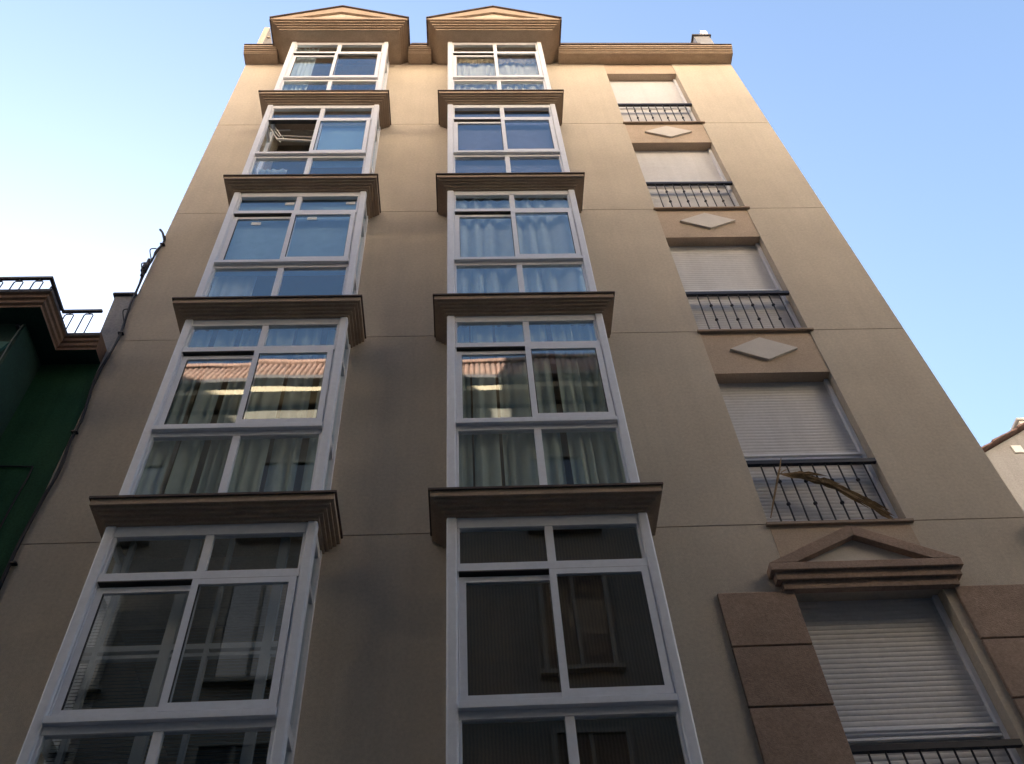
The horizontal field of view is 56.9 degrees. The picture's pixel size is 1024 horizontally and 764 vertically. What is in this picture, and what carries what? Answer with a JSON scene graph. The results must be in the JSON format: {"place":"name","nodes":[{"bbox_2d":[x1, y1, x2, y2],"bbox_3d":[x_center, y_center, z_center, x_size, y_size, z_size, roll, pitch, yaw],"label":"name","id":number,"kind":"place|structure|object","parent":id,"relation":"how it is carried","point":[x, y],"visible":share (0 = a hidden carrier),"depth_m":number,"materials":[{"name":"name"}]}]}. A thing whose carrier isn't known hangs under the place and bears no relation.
{"place":"outdoors","nodes":[
{"label":"outdoors","id":0,"kind":"place"},
{"bbox_2d":[0,0,1023,446],"label":"sky","id":1,"kind":"structure","parent":0,"point":[904,119],"materials":[{"name":"blue"}]},
{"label":"pavement","id":2,"kind":"structure","parent":0,"visible":0},
{"bbox_2d":[0,276,106,578],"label":"green building","id":3,"kind":"structure","parent":2,"relation":"on","point":[49,365],"depth_m":9.81,"materials":[{"name":"paint"}]},
{"bbox_2d":[96,292,137,372],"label":"parapet wall","id":4,"kind":"structure","parent":3,"relation":"on","point":[112,325],"depth_m":11.03,"materials":[{"name":"grey concrete"}]},
{"bbox_2d":[0,5,1023,763],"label":"apartment building","id":5,"kind":"structure","parent":2,"relation":"on","point":[472,385],"depth_m":9.11,"materials":[{"name":"paint"}]},
{"bbox_2d":[0,229,165,589],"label":"cable bundle","id":6,"kind":"object","parent":5,"relation":"attached to","point":[145,266],"visible":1,"depth_m":9.56,"materials":[{"name":"black metal"}]},
{"bbox_2d":[16,521,321,763],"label":"bay window","id":7,"kind":"structure","parent":5,"relation":"in","point":[185,694],"depth_m":7.25,"materials":[{"name":"white metal"}]},
{"bbox_2d":[89,317,350,559],"bbox_3d":[-2.634,1.589,10.258,2.258,3.101,3.785,-1,-52,-3],"label":"bay window","id":8,"kind":"structure","parent":5,"relation":"in","point":[257,445],"depth_m":8.91,"materials":[{"name":"glass"}]},
{"bbox_2d":[172,191,367,347],"bbox_3d":[-2.793,-0.286,12.627,2.258,3.050,3.785,-1,-52,-3],"label":"bay window","id":9,"kind":"structure","parent":5,"relation":"in","point":[298,259],"depth_m":11.63,"materials":[{"name":"white metal"}]},
{"bbox_2d":[268,126,311,142],"bbox_3d":[-3.330,-3.779,14.513,0.862,0.485,0.125,-1,-52,-3],"label":"drying rack","id":10,"kind":"object","parent":5,"relation":"attached to","point":[279,139],"visible":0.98,"depth_m":14.36,"materials":[{"name":"white metal"}]},
{"bbox_2d":[223,104,380,218],"bbox_3d":[-2.950,-2.145,14.976,2.258,3.050,3.785,-1,-52,-3],"label":"bay window","id":11,"kind":"structure","parent":5,"relation":"in","point":[341,155],"depth_m":13.67,"materials":[{"name":"white metal"}]},
{"bbox_2d":[258,42,390,129],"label":"bay window","id":12,"kind":"structure","parent":5,"relation":"in","point":[294,78],"depth_m":15.78,"materials":[{"name":"white metal"}]},
{"bbox_2d":[438,42,563,128],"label":"bay window","id":13,"kind":"structure","parent":5,"relation":"in","point":[474,78],"depth_m":16.09,"materials":[{"name":"white metal"}]},
{"bbox_2d":[436,104,584,216],"bbox_3d":[-0.095,-3.437,14.112,2.038,3.000,0.585,-1,-52,-3],"label":"bay window","id":14,"kind":"structure","parent":5,"relation":"in","point":[487,151],"depth_m":13.78,"materials":[{"name":"glass"}]},
{"bbox_2d":[433,190,614,344],"bbox_3d":[0.062,-1.578,11.763,2.038,3.000,0.585,-1,-52,-3],"label":"bay window","id":15,"kind":"structure","parent":5,"relation":"in","point":[509,256],"depth_m":11.44,"materials":[{"name":"glass"}]},
{"bbox_2d":[428,313,662,547],"bbox_3d":[0.191,1.537,10.405,2.228,3.101,3.785,-1,-52,-3],"label":"bay window","id":16,"kind":"structure","parent":5,"relation":"in","point":[525,437],"depth_m":9.08,"materials":[{"name":"glass"}]},
{"bbox_2d":[446,512,702,763],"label":"bay window","id":17,"kind":"structure","parent":5,"relation":"in","point":[561,646],"depth_m":7.17,"materials":[{"name":"white metal"}]},
{"bbox_2d":[610,79,704,124],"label":"balcony window","id":18,"kind":"structure","parent":5,"relation":"in","point":[639,102],"depth_m":16.62,"materials":[{"name":"white metal"}]},
{"bbox_2d":[635,148,749,210],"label":"balcony window","id":19,"kind":"structure","parent":5,"relation":"in","point":[675,180],"depth_m":14.28,"materials":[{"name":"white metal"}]},
{"bbox_2d":[669,243,813,333],"bbox_3d":[2.787,-1.193,11.998,1.378,2.247,0.285,-1,-52,-3],"label":"balcony window","id":20,"kind":"structure","parent":5,"relation":"in","point":[728,289],"depth_m":11.92,"materials":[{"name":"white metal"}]},
{"bbox_2d":[718,379,913,526],"bbox_3d":[2.945,0.684,9.627,1.378,2.294,0.285,-1,-52,-3],"label":"balcony window","id":21,"kind":"structure","parent":5,"relation":"in","point":[804,425],"depth_m":9.63,"materials":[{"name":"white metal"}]},
{"bbox_2d":[770,459,895,518],"bbox_3d":[2.932,1.007,8.975,1.160,0.902,0.060,-1,-52,-3],"label":"dried palm frond","id":22,"kind":"object","parent":5,"relation":"on","point":[847,492],"visible":1,"depth_m":8.97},
{"bbox_2d":[798,595,1022,763],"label":"balcony window","id":23,"kind":"structure","parent":5,"relation":"in","point":[904,687],"depth_m":7.52,"materials":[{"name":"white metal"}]},
{"label":"ground","id":24,"kind":"structure","parent":0,"visible":0},
{"bbox_2d":[982,418,1023,511],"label":"gabled house","id":25,"kind":"structure","parent":24,"relation":"on","point":[1004,453],"depth_m":18.35,"materials":[{"name":"paint"}]}
]}

